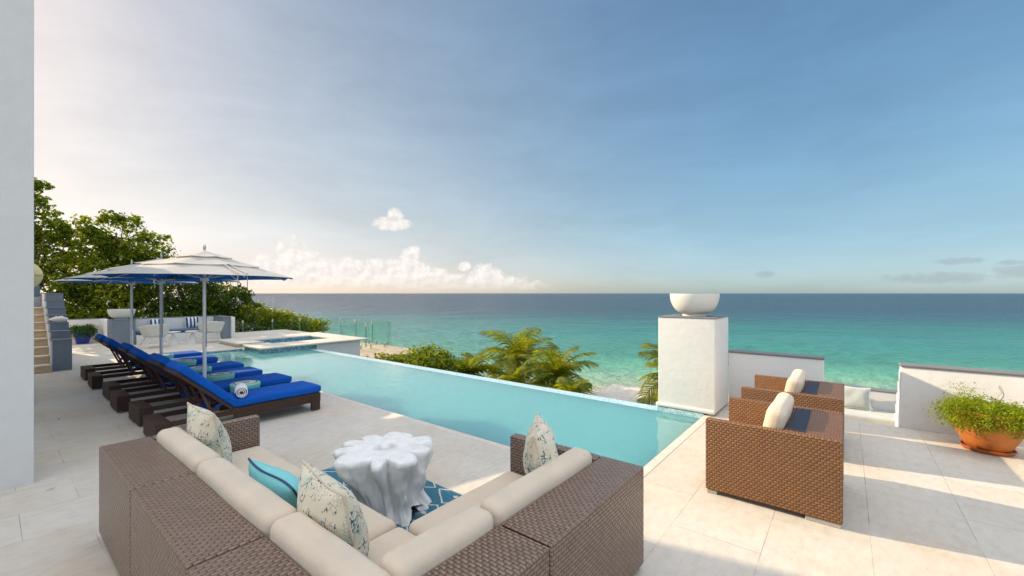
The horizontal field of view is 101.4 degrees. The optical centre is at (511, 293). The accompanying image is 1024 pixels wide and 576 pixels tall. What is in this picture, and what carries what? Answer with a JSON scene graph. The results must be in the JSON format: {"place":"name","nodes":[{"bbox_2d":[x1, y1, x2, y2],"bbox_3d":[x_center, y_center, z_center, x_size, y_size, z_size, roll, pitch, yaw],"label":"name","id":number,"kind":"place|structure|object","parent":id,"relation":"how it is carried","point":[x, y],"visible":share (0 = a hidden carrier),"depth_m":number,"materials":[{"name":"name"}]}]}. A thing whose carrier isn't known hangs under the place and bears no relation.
{"place":"outdoors","nodes":[
{"label":"outdoors","id":0,"kind":"place"},
{"bbox_2d":[174,359,196,365],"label":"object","id":1,"kind":"object","parent":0,"point":[186,362],"visible":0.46,"depth_m":8.26,"materials":[{"name":"teal fabric"}]},
{"bbox_2d":[202,349,241,353],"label":"pool wall","id":2,"kind":"structure","parent":0,"point":[223,351],"depth_m":12.88,"materials":[{"name":"white tile"}]},
{"bbox_2d":[360,342,428,364],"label":"ledge ground","id":3,"kind":"structure","parent":0,"point":[366,351],"depth_m":17.66,"materials":[{"name":"stone"}]},
{"bbox_2d":[242,317,324,332],"bbox_3d":[-11.774,1.830,20.595,0.063,1.160,5.102,0,0,42],"label":"glass fence","id":4,"kind":"object","parent":3,"relation":"on","point":[272,324],"visible":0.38,"depth_m":21.51,"materials":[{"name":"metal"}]},
{"bbox_2d":[331,317,390,345],"bbox_3d":[-7.718,1.845,20.723,5.672,1.130,0.060,0,0,39],"label":"glass fence","id":5,"kind":"object","parent":3,"relation":"on","point":[372,332],"visible":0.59,"depth_m":19.82,"materials":[{"name":"glass"}]},
{"bbox_2d":[356,322,388,349],"bbox_3d":[-6.305,1.845,18.085,0.064,1.130,2.200,0,0,43],"label":"glass fence","id":6,"kind":"object","parent":3,"relation":"on","point":[371,344],"visible":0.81,"depth_m":18.22,"materials":[{"name":"glass"}]},
{"bbox_2d":[202,349,699,466],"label":"pool water","id":7,"kind":"structure","parent":0,"point":[500,413],"depth_m":6.72,"materials":[{"name":"teal liquid"}]},
{"bbox_2d":[202,348,710,476],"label":"pool edge pavement","id":8,"kind":"structure","parent":0,"point":[656,461],"depth_m":5.22,"materials":[{"name":"stone"}]},
{"bbox_2d":[0,329,1023,575],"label":"terrace paving","id":9,"kind":"structure","parent":0,"point":[922,503],"depth_m":3.61,"materials":[{"name":"beige tile"}]},
{"bbox_2d":[0,0,33,490],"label":"villa","id":10,"kind":"object","parent":9,"relation":"on","point":[16,243],"visible":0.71,"depth_m":3.78,"materials":[{"name":"white paint"}]},
{"bbox_2d":[34,264,43,286],"bbox_3d":[-9.213,-0.340,7.854,0.562,0.550,0.581,0,0,39],"label":"wall lamp","id":11,"kind":"object","parent":10,"relation":"attached to","point":[38,275],"visible":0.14,"depth_m":7.92,"materials":[{"name":"beige glass"}]},
{"bbox_2d":[34,285,71,373],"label":"staircase","id":12,"kind":"structure","parent":9,"relation":"on","point":[52,346],"depth_m":9.73,"materials":[{"name":"stone"}]},
{"bbox_2d":[48,316,68,322],"bbox_3d":[-10.726,0.620,9.918,0.191,0.174,0.294,0,0,22],"label":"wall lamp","id":13,"kind":"object","parent":12,"relation":"on","point":[59,319],"visible":1,"depth_m":9.88,"materials":[{"name":"white"}]},
{"bbox_2d":[69,323,98,343],"bbox_3d":[-14.932,1.390,14.544,0.856,0.701,0.902,0,0,-5],"label":"potted fern","id":14,"kind":"object","parent":9,"relation":"on","point":[82,334],"visible":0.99,"depth_m":14.43,"materials":[{"name":"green plant"}]},
{"bbox_2d":[67,318,106,342],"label":"back wall","id":15,"kind":"structure","parent":9,"relation":"on","point":[101,323],"depth_m":14.97,"materials":[{"name":"white paint"}]},
{"bbox_2d":[107,319,135,344],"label":"pier","id":16,"kind":"structure","parent":9,"relation":"on","point":[118,331],"depth_m":14.05,"materials":[{"name":"grey paint"}]},
{"bbox_2d":[107,309,135,319],"bbox_3d":[-13.299,0.716,14.276,0.710,0.345,0.710,0,0,39],"label":"bowl","id":17,"kind":"object","parent":16,"relation":"on","point":[120,314],"visible":0.91,"depth_m":14.07,"materials":[{"name":"white paint"}]},
{"bbox_2d":[53,260,196,368],"bbox_3d":[-8.850,0.482,9.752,2.402,2.535,2.402,0,0,5],"label":"umbrella","id":18,"kind":"object","parent":9,"relation":"on","point":[131,283],"visible":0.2,"depth_m":9.73,"materials":[{"name":"fabric"}]},
{"bbox_2d":[80,334,201,379],"bbox_3d":[-8.110,1.302,9.274,0.632,0.896,1.957,0,0,38],"label":"sun lounger","id":19,"kind":"object","parent":9,"relation":"on","point":[85,370],"visible":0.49,"depth_m":8.81,"materials":[{"name":"blue fabric"}]},
{"bbox_2d":[163,354,173,358],"bbox_3d":[-7.546,1.538,9.044,0.392,0.425,0.392,0,0,39],"label":"stool","id":20,"kind":"object","parent":19,"relation":"on","point":[169,356],"visible":0.24,"depth_m":9.04,"materials":[{"name":"teal fabric"}]},
{"bbox_2d":[64,253,239,385],"bbox_3d":[-6.746,0.482,8.059,2.402,2.535,2.402,0,0,22],"label":"umbrella","id":21,"kind":"object","parent":9,"relation":"on","point":[90,276],"visible":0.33,"depth_m":8.04,"materials":[{"name":"fabric"}]},
{"bbox_2d":[88,337,217,388],"bbox_3d":[-7.202,1.302,8.518,0.632,0.896,1.957,0,0,40],"label":"sun lounger","id":22,"kind":"object","parent":9,"relation":"on","point":[95,380],"visible":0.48,"depth_m":7.99,"materials":[{"name":"blue fabric"}]},
{"bbox_2d":[137,324,171,348],"bbox_3d":[-11.574,1.371,13.595,0.693,0.772,0.827,0,0,29],"label":"lounge chair","id":23,"kind":"object","parent":9,"relation":"on","point":[149,331],"visible":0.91,"depth_m":13.36,"materials":[{"name":"plastic"}]},
{"bbox_2d":[102,342,243,399],"bbox_3d":[-6.127,1.302,7.710,0.632,0.896,1.957,0,0,38],"label":"sun lounger","id":24,"kind":"object","parent":9,"relation":"on","point":[109,386],"visible":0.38,"depth_m":7.25,"materials":[{"name":"blue fabric"}]},
{"bbox_2d":[166,331,180,344],"bbox_3d":[-11.623,1.532,14.371,0.430,0.436,0.430,0,0,39],"label":"side table","id":25,"kind":"object","parent":9,"relation":"on","point":[173,340],"visible":0.84,"depth_m":14.30,"materials":[{"name":"white paint"}]},
{"bbox_2d":[133,316,220,344],"bbox_3d":[-12.367,1.370,15.483,1.010,0.960,2.450,0,0,39],"label":"built in bench","id":26,"kind":"object","parent":9,"relation":"on","point":[178,323],"visible":0.27,"depth_m":15.31,"materials":[{"name":"white fabric"}]},
{"bbox_2d":[149,319,163,324],"bbox_3d":[-12.806,1.122,15.111,0.152,0.413,0.432,-18,-11,37],"label":"pillow","id":27,"kind":"object","parent":26,"relation":"on","point":[154,321],"visible":0.44,"depth_m":15.05,"materials":[{"name":"fabric"}]},
{"bbox_2d":[185,316,198,327],"bbox_3d":[-12.151,1.100,15.919,0.151,0.432,0.432,-16,-10,38],"label":"pillow","id":28,"kind":"object","parent":26,"relation":"on","point":[191,322],"visible":0.87,"depth_m":15.86,"materials":[{"name":"fabric"}]},
{"bbox_2d":[110,347,262,412],"bbox_3d":[-5.357,1.302,7.039,0.632,0.896,1.957,0,0,39],"label":"sun lounger","id":29,"kind":"object","parent":9,"relation":"on","point":[120,399],"visible":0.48,"depth_m":6.51,"materials":[{"name":"blue fabric"}]},
{"bbox_2d":[189,366,211,372],"bbox_3d":[-5.625,1.538,7.523,0.392,0.425,0.392,0,0,39],"label":"stool","id":30,"kind":"object","parent":29,"relation":"on","point":[198,369],"visible":0.3,"depth_m":7.48,"materials":[{"name":"teal fabric"}]},
{"bbox_2d":[207,372,234,381],"bbox_3d":[-4.802,1.538,6.904,0.392,0.425,0.392,0,0,39],"label":"stool","id":31,"kind":"object","parent":29,"relation":"on","point":[219,376],"visible":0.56,"depth_m":6.79,"materials":[{"name":"teal fabric"}]},
{"bbox_2d":[185,330,199,343],"bbox_3d":[-11.221,1.532,14.716,0.430,0.436,0.430,0,0,39],"label":"side table","id":32,"kind":"object","parent":9,"relation":"on","point":[192,339],"visible":1,"depth_m":14.64,"materials":[{"name":"white paint"}]},
{"bbox_2d":[93,244,292,405],"bbox_3d":[-4.872,0.482,6.640,2.402,2.535,2.402,0,0,10],"label":"umbrella","id":33,"kind":"object","parent":9,"relation":"on","point":[204,266],"visible":0.97,"depth_m":6.28,"materials":[{"name":"fabric"}]},
{"bbox_2d":[99,415,300,575],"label":"sofa section","id":34,"kind":"object","parent":9,"relation":"on","point":[126,468],"visible":0.4,"depth_m":2.79,"materials":[{"name":"wicker"}]},
{"bbox_2d":[187,402,232,463],"bbox_3d":[-2.317,1.116,3.189,0.542,0.522,0.224,0,11,36],"label":"pillow","id":35,"kind":"object","parent":34,"relation":"on","point":[206,427],"visible":0.61,"depth_m":3.05,"materials":[{"name":"fabric"}]},
{"bbox_2d":[129,353,291,425],"bbox_3d":[-4.495,1.302,6.415,0.632,0.896,1.957,0,0,38],"label":"sun lounger","id":36,"kind":"object","parent":9,"relation":"on","point":[138,409],"visible":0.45,"depth_m":5.98,"materials":[{"name":"blue fabric"}]},
{"bbox_2d":[197,321,224,342],"bbox_3d":[-10.804,1.371,15.041,0.827,0.772,0.693,0,0,-36],"label":"lounge chair","id":37,"kind":"object","parent":9,"relation":"on","point":[214,326],"visible":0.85,"depth_m":14.84,"materials":[{"name":"fabric"}]},
{"bbox_2d":[214,316,230,338],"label":"pier","id":38,"kind":"structure","parent":9,"relation":"on","point":[225,332],"depth_m":16.11,"materials":[{"name":"grey paint"}]},
{"bbox_2d":[143,360,320,436],"bbox_3d":[-3.705,1.302,5.745,0.632,0.896,1.957,0,0,39],"label":"sun lounger","id":39,"kind":"object","parent":9,"relation":"on","point":[253,401],"visible":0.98,"depth_m":5.48,"materials":[{"name":"fabric"}]},
{"bbox_2d":[234,383,247,397],"bbox_3d":[-3.643,1.300,5.633,0.147,0.137,0.348,0,0,-33],"label":"rolled towel","id":40,"kind":"object","parent":39,"relation":"on","point":[241,390],"visible":1,"depth_m":5.54,"materials":[{"name":"white fabric"}]},
{"bbox_2d":[229,380,260,391],"bbox_3d":[-3.973,1.538,6.243,0.392,0.425,0.392,0,0,39],"label":"towel","id":41,"kind":"object","parent":39,"relation":"on","point":[251,384],"visible":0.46,"depth_m":6.17,"materials":[{"name":"teal fabric"}]},
{"bbox_2d":[230,317,234,337],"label":"end wall","id":42,"kind":"structure","parent":9,"relation":"on","point":[232,327],"depth_m":16.18,"materials":[{"name":"white paint"}]},
{"bbox_2d":[131,457,395,575],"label":"sofa section","id":43,"kind":"object","parent":9,"relation":"on","point":[213,508],"visible":0.58,"depth_m":2.10,"materials":[{"name":"wicker"}]},
{"bbox_2d":[248,458,298,509],"bbox_3d":[-1.366,1.221,2.521,0.676,0.395,0.214,0,29,40],"label":"pillow","id":44,"kind":"object","parent":43,"relation":"on","point":[282,483],"visible":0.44,"depth_m":2.40,"materials":[{"name":"teal fabric"}]},
{"bbox_2d":[217,332,368,355],"bbox_3d":[-7.777,2.485,14.942,3.800,1.730,3.590,0,0,39],"label":"hot tub","id":45,"kind":"object","parent":9,"relation":"on","point":[345,344],"visible":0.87,"depth_m":14.39,"materials":[{"name":"white stone"}]},
{"bbox_2d":[188,506,548,575],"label":"sofa section","id":46,"kind":"object","parent":9,"relation":"on","point":[470,541],"visible":1,"depth_m":1.74,"materials":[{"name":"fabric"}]},
{"bbox_2d":[297,459,368,558],"bbox_3d":[-0.888,1.145,2.077,0.553,0.533,0.251,0,13,45],"label":"pillow","id":47,"kind":"object","parent":46,"relation":"on","point":[328,502],"visible":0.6,"depth_m":1.94,"materials":[{"name":"fabric"}]},
{"bbox_2d":[322,466,461,531],"bbox_3d":[-1.070,1.744,3.292,2.280,0.010,1.310,0,0,39],"label":"rug","id":48,"kind":"object","parent":9,"relation":"on","point":[439,495],"visible":0.08,"depth_m":3.60,"materials":[{"name":"blue fabric"}]},
{"bbox_2d":[333,431,432,526],"bbox_3d":[-1.036,1.485,3.395,0.781,0.506,0.751,0,0,11],"label":"root table","id":49,"kind":"object","parent":48,"relation":"on","point":[385,475],"visible":0.94,"depth_m":3.16,"materials":[{"name":"white wood"}]},
{"bbox_2d":[409,433,643,575],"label":"sofa section","id":50,"kind":"object","parent":9,"relation":"on","point":[576,511],"visible":0.73,"depth_m":2.32,"materials":[{"name":"wicker"}]},
{"bbox_2d":[523,411,558,473],"bbox_3d":[0.196,1.107,2.756,0.241,0.522,0.522,-9,-1,6],"label":"pillow","id":51,"kind":"object","parent":50,"relation":"on","point":[540,449],"visible":0.48,"depth_m":2.59,"materials":[{"name":"fabric"}]},
{"bbox_2d":[656,314,728,415],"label":"pillar","id":52,"kind":"structure","parent":9,"relation":"on","point":[692,363],"depth_m":6.17,"materials":[{"name":"white painted plaster"},{"name":"grey stone cap"}]},
{"bbox_2d":[670,294,719,315],"bbox_3d":[2.834,0.177,6.515,0.710,0.345,0.710,0,0,39],"label":"bowl","id":53,"kind":"object","parent":52,"relation":"on","point":[694,304],"visible":0.99,"depth_m":6.26,"materials":[{"name":"white paint"}]},
{"bbox_2d":[706,392,843,528],"bbox_3d":[2.382,1.349,3.780,0.952,0.802,1.000,0,0,39],"label":"armchair","id":54,"kind":"object","parent":9,"relation":"on","point":[781,451],"visible":1,"depth_m":3.41,"materials":[{"name":"wicker"}]},
{"bbox_2d":[728,349,824,397],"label":"sea wall","id":55,"kind":"structure","parent":9,"relation":"on","point":[746,367],"depth_m":6.28,"materials":[{"name":"white paint"}]},
{"bbox_2d":[741,369,843,412],"bbox_3d":[3.368,1.349,5.014,0.952,0.802,1.000,0,0,39],"label":"armchair","id":56,"kind":"object","parent":9,"relation":"on","point":[802,390],"visible":0.38,"depth_m":4.76,"materials":[{"name":"wicker"}]},
{"bbox_2d":[898,362,1023,444],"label":"sea wall","id":57,"kind":"structure","parent":9,"relation":"on","point":[922,386],"depth_m":5.25,"materials":[{"name":"white paint"}]},
{"bbox_2d":[922,382,1023,456],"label":"potted fern","id":58,"kind":"object","parent":9,"relation":"on","point":[992,428],"visible":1,"depth_m":4.53,"materials":[{"name":"green plant"}]},
{"bbox_2d":[34,0,1023,292],"label":"sky","id":59,"kind":"structure","parent":0,"point":[328,146],"materials":[{"name":"blue"}]},
{"bbox_2d":[64,293,1023,391],"bbox_3d":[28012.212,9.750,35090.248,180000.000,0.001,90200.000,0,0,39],"label":"sea","id":60,"kind":"structure","parent":0,"point":[872,340],"depth_m":131.04,"materials":[{"name":"liquid"}]},
{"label":"hillside","id":61,"kind":"structure","parent":0,"visible":0},
{"bbox_2d":[34,177,105,318],"bbox_3d":[-18.921,-0.909,16.698,3.868,7.649,3.870,0,0,-15],"label":"broadleaf tree","id":62,"kind":"object","parent":61,"relation":"on","point":[42,246],"visible":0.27,"depth_m":16.76,"materials":[{"name":"green plant"}]},
{"bbox_2d":[40,209,186,318],"bbox_3d":[-16.896,-0.306,17.842,4.957,6.455,4.535,0,0,-19],"label":"broadleaf tree","id":63,"kind":"object","parent":61,"relation":"on","point":[111,251],"visible":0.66,"depth_m":17.41,"materials":[{"name":"green plant"}]},
{"bbox_2d":[125,282,270,330],"bbox_3d":[-14.739,0.804,19.853,4.055,4.315,5.712,0,0,39],"label":"broadleaf tree","id":64,"kind":"object","parent":61,"relation":"on","point":[223,306],"visible":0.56,"depth_m":19.33,"materials":[{"name":"green plant"}]},
{"bbox_2d":[235,301,294,330],"bbox_3d":[-14.512,1.843,23.860,2.719,2.874,3.564,0,0,19],"label":"seagrape shrub","id":65,"kind":"object","parent":61,"relation":"on","point":[268,312],"visible":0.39,"depth_m":23.76,"materials":[{"name":"green plant"}]},
{"bbox_2d":[235,321,315,332],"bbox_3d":[-13.125,2.472,23.174,3.323,1.998,5.218,0,0,39],"label":"seagrape shrub","id":66,"kind":"object","parent":61,"relation":"on","point":[279,326],"visible":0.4,"depth_m":22.98,"materials":[{"name":"green plant"}]},
{"bbox_2d":[268,312,331,332],"bbox_3d":[-13.402,2.384,26.486,2.777,2.569,4.211,0,0,39],"label":"seagrape shrub","id":67,"kind":"object","parent":61,"relation":"on","point":[319,324],"visible":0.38,"depth_m":26.57,"materials":[{"name":"green plant"}]},
{"bbox_2d":[367,350,415,364],"bbox_3d":[-4.820,3.296,15.716,2.817,2.342,2.666,0,0,39],"label":"seagrape shrub","id":68,"kind":"object","parent":61,"relation":"on","point":[391,358],"visible":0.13,"depth_m":15.57,"materials":[{"name":"green plant"}]},
{"bbox_2d":[388,337,468,372],"bbox_3d":[-3.397,3.101,15.910,3.218,2.730,2.818,0,0,39],"label":"seagrape shrub","id":69,"kind":"object","parent":61,"relation":"on","point":[422,355],"visible":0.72,"depth_m":15.57,"materials":[{"name":"green plant"}]},
{"bbox_2d":[442,352,502,376],"bbox_3d":[-1.659,4.548,16.473,2.763,4.282,2.416,0,0,-14],"label":"shrub","id":70,"kind":"object","parent":61,"relation":"on","point":[469,365],"visible":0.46,"depth_m":16.56,"materials":[{"name":"green plant"}]},
{"bbox_2d":[309,349,703,417],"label":"pool vanishing edge wall","id":71,"kind":"structure","parent":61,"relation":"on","point":[664,409],"depth_m":7.87,"materials":[{"name":"stone"}]},
{"bbox_2d":[471,327,557,383],"bbox_3d":[0.245,4.636,19.520,3.888,6.293,3.961,0,0,39],"label":"palm tree","id":72,"kind":"object","parent":61,"relation":"on","point":[514,347],"visible":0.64,"depth_m":19.12,"materials":[{"name":"green plant"}]},
{"bbox_2d":[486,357,552,387],"bbox_3d":[0.005,4.572,16.187,2.932,4.450,2.554,0,0,-15],"label":"palm tree","id":73,"kind":"object","parent":61,"relation":"on","point":[518,375],"visible":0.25,"depth_m":16.21,"materials":[{"name":"green plant"}]},
{"bbox_2d":[518,341,598,395],"bbox_3d":[1.815,4.700,16.779,3.336,5.381,3.437,0,0,39],"label":"palm tree","id":74,"kind":"object","parent":61,"relation":"on","point":[557,367],"visible":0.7,"depth_m":16.39,"materials":[{"name":"green plant"}]},
{"bbox_2d":[546,376,592,393],"bbox_3d":[1.970,4.524,13.302,1.922,3.719,2.017,0,0,39],"label":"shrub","id":75,"kind":"object","parent":61,"relation":"on","point":[577,386],"visible":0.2,"depth_m":13.36,"materials":[{"name":"green plant"}]},
{"bbox_2d":[590,384,655,405],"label":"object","id":76,"kind":"object","parent":61,"relation":"on","point":[621,392],"visible":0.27,"depth_m":16.69,"materials":[{"name":"stone"}]},
{"bbox_2d":[632,343,728,404],"bbox_3d":[5.653,4.553,13.966,3.233,6.454,3.203,0,0,-9],"label":"palm tree","id":77,"kind":"object","parent":61,"relation":"on","point":[654,395],"visible":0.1,"depth_m":14.00,"materials":[{"name":"green plant"}]},
{"label":"lower terrace paving","id":78,"kind":"structure","parent":0,"visible":0},
{"bbox_2d":[894,369,903,427],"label":"stepped parapet","id":79,"kind":"structure","parent":78,"relation":"on","point":[897,418],"depth_m":5.82,"materials":[{"name":"white paint"}]},
{"bbox_2d":[844,385,1019,444],"bbox_3d":[6.353,1.970,6.195,5.420,0.800,0.810,0,0,39],"label":"bench","id":80,"kind":"object","parent":78,"relation":"on","point":[883,402],"visible":0.01,"depth_m":6.68,"materials":[{"name":"concrete"}]},
{"bbox_2d":[844,386,870,410],"bbox_3d":[5.609,1.712,6.867,0.412,0.372,0.138,0,-14,39],"label":"pillow","id":81,"kind":"object","parent":80,"relation":"on","point":[856,398],"visible":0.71,"depth_m":6.81,"materials":[{"name":"grey fabric"}]}
]}

